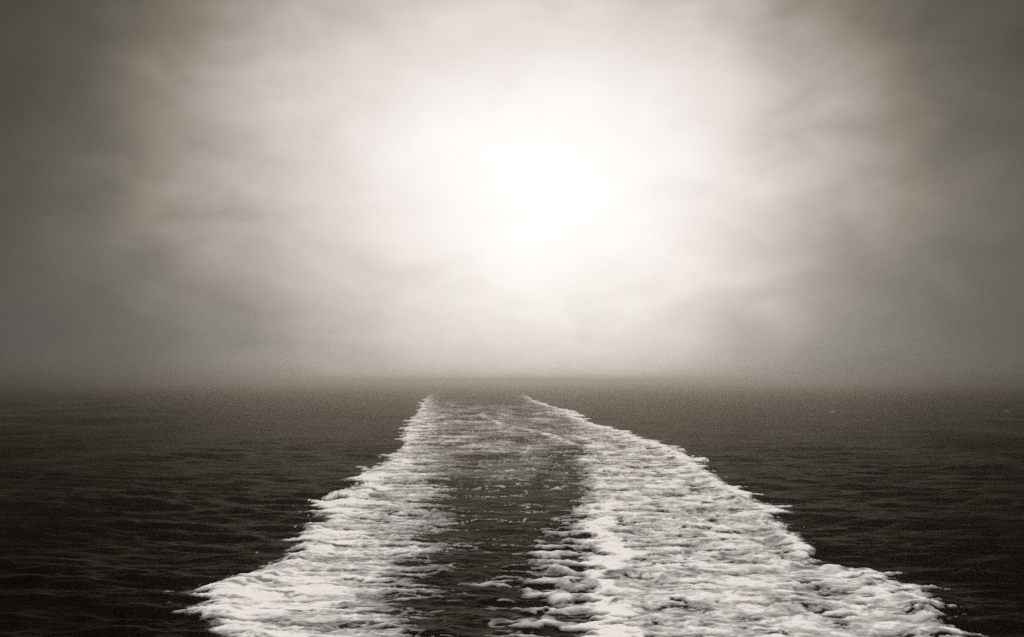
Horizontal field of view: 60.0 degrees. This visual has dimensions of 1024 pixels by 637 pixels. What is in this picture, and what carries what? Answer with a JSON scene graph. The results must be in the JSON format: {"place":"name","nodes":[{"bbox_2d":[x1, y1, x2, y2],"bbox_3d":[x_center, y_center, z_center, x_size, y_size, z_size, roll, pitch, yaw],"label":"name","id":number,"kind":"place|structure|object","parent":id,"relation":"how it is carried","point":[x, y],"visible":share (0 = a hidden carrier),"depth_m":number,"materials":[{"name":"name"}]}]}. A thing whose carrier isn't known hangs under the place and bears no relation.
{"place":"outdoors","nodes":[
{"label":"outdoors","id":0,"kind":"place"},
{"bbox_2d":[0,385,1023,636],"bbox_3d":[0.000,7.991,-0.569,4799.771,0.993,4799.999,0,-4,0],"label":"water","id":1,"kind":"structure","parent":0,"point":[122,507],"depth_m":68.50,"materials":[{"name":"liquid"}]},
{"bbox_2d":[164,393,513,636],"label":"wake foam","id":2,"kind":"object","parent":1,"relation":"on","point":[317,584],"visible":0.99,"depth_m":41.90,"materials":[{"name":"white"}]},
{"bbox_2d":[484,393,988,636],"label":"wake foam","id":3,"kind":"object","parent":1,"relation":"on","point":[741,593],"visible":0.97,"depth_m":38.80,"materials":[{"name":"white"}]},
{"bbox_2d":[0,0,1023,384],"label":"sky","id":4,"kind":"structure","parent":0,"point":[193,192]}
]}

